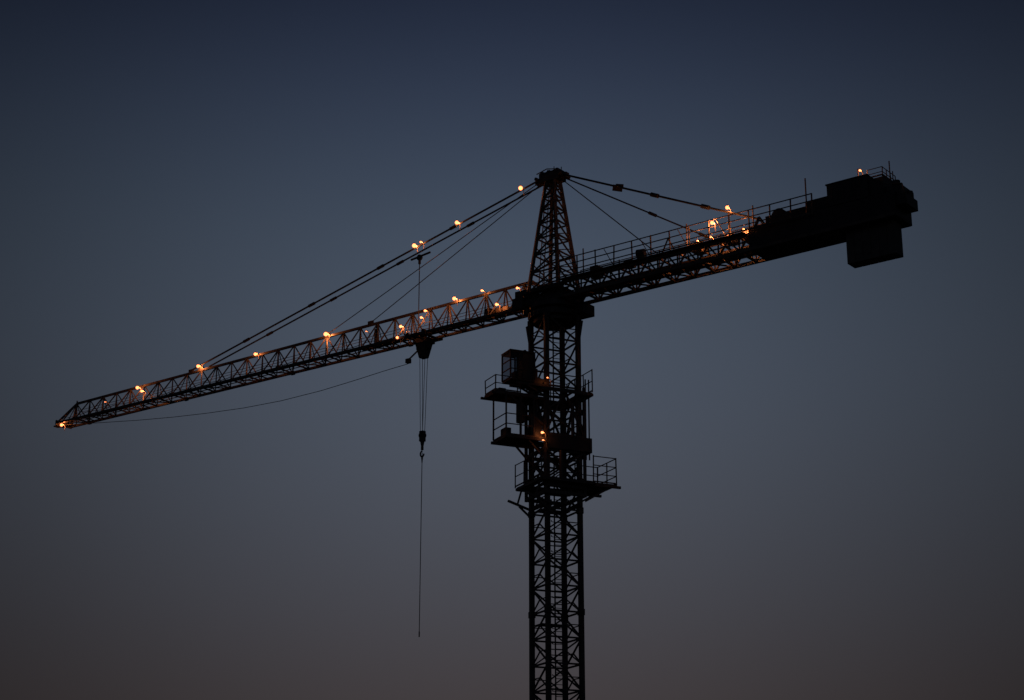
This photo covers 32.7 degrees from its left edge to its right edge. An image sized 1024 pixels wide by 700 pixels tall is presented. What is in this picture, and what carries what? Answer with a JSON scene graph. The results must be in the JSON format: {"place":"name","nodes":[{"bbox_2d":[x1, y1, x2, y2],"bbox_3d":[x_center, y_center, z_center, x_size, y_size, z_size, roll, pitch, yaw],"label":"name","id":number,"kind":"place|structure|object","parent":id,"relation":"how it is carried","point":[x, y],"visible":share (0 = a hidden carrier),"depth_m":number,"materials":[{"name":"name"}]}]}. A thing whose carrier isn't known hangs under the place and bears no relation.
{"place":"outdoors","nodes":[
{"label":"outdoors","id":0,"kind":"place"},
{"bbox_2d":[60,169,860,440],"bbox_3d":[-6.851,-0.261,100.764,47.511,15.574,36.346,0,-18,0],"label":"lamp bulbs","id":1,"kind":"object","parent":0,"point":[453,298],"visible":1,"depth_m":100.49,"materials":[{"name":"orange glass"}]},
{"bbox_2d":[0,0,1023,699],"label":"sky","id":2,"kind":"structure","parent":0,"point":[819,457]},
{"label":"ground","id":3,"kind":"structure","parent":0,"visible":0},
{"bbox_3d":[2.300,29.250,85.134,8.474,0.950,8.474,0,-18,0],"label":"concrete foundation","id":4,"kind":"object","parent":3,"relation":"on","visible":0},
{"bbox_2d":[535,322,570,699],"bbox_3d":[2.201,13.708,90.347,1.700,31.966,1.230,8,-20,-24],"label":"mast ladder","id":5,"kind":"object","parent":4,"relation":"on","point":[562,513],"visible":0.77,"depth_m":91.04,"materials":[{"name":"metal"}]},
{"bbox_2d":[527,310,584,699],"bbox_3d":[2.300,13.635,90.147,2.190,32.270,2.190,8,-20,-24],"label":"mast lattice","id":6,"kind":"object","parent":4,"relation":"on","point":[548,612],"visible":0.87,"depth_m":90.81,"materials":[{"name":"paint"}]},
{"bbox_2d":[480,369,620,517],"bbox_3d":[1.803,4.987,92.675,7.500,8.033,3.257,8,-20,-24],"label":"climbing cage","id":7,"kind":"object","parent":6,"relation":"attached to","point":[525,440],"visible":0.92,"depth_m":91.89,"materials":[{"name":"paint"}]},
{"bbox_2d":[501,349,547,394],"bbox_3d":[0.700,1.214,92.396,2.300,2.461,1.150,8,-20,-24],"label":"operator cab","id":8,"kind":"object","parent":7,"relation":"attached to","point":[525,371],"visible":0.99,"depth_m":92.09,"materials":[{"name":"paint"}]},
{"bbox_2d":[497,387,591,489],"bbox_3d":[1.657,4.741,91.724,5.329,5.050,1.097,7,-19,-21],"label":"hydraulic climbing unit","id":9,"kind":"object","parent":7,"relation":"attached to","point":[577,444],"visible":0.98,"depth_m":91.49,"materials":[{"name":"paint"}]},
{"bbox_2d":[512,269,594,342],"bbox_3d":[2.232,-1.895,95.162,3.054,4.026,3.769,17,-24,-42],"label":"slewing turntable","id":10,"kind":"object","parent":6,"relation":"on","point":[533,304],"visible":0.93,"depth_m":94.42,"materials":[{"name":"paint"}]},
{"bbox_2d":[54,280,539,428],"bbox_3d":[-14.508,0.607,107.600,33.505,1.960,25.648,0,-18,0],"label":"jib truss","id":11,"kind":"object","parent":10,"relation":"attached to","point":[490,314],"visible":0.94,"depth_m":106.06,"materials":[{"name":"black metal"}]},
{"bbox_2d":[68,308,511,636],"bbox_3d":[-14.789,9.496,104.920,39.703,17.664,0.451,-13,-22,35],"label":"hoist ropes","id":12,"kind":"object","parent":11,"relation":"hanging from","point":[325,389],"visible":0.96,"depth_m":99.84,"materials":[{"name":"metal"}]},
{"bbox_2d":[418,430,425,462],"bbox_3d":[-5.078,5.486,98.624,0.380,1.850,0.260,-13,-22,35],"label":"hook block","id":13,"kind":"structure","parent":12,"relation":"attached to","point":[422,436],"depth_m":98.63,"materials":[{"name":"paint"}]},
{"bbox_2d":[405,251,442,363],"bbox_3d":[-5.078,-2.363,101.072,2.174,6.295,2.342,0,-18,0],"label":"jib trolley","id":14,"kind":"object","parent":11,"relation":"hanging from","point":[424,346],"visible":1,"depth_m":100.26,"materials":[{"name":"black metal"}]},
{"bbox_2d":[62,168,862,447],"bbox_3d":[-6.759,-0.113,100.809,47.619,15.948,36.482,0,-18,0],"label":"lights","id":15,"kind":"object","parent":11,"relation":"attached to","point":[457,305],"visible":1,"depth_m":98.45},
{"bbox_2d":[526,167,579,295],"bbox_3d":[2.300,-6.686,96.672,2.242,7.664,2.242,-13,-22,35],"label":"cathead tower","id":16,"kind":"structure","parent":10,"relation":"on","point":[551,181],"depth_m":96.58,"materials":[{"name":"metal"}]},
{"bbox_2d":[190,173,756,370],"bbox_3d":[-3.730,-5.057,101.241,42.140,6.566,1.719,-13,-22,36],"label":"pendant bars","id":17,"kind":"object","parent":16,"relation":"attached to","point":[618,187],"visible":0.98,"depth_m":100.77,"materials":[{"name":"metal"}]},
{"bbox_2d":[558,178,910,303],"bbox_3d":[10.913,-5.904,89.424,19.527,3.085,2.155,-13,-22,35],"label":"counter jib","id":18,"kind":"object","parent":10,"relation":"attached to","point":[721,257],"visible":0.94,"depth_m":90.35,"materials":[{"name":"paint"}]},
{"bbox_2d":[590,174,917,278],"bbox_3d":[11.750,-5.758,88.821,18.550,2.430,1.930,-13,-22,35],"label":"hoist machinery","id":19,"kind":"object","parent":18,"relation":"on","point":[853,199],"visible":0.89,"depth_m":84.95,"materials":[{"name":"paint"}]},
{"bbox_2d":[857,161,907,201],"bbox_3d":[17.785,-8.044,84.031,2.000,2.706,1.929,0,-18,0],"label":"machinery handrail","id":20,"kind":"object","parent":19,"relation":"attached to","point":[889,175],"visible":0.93,"depth_m":84.15,"materials":[{"name":"metal"}]},
{"bbox_2d":[846,219,902,267],"bbox_3d":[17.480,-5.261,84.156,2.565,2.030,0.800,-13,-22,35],"label":"counterweight slabs","id":21,"kind":"structure","parent":18,"relation":"attached to","point":[874,244],"depth_m":83.72,"materials":[{"name":"concrete"}]}
]}

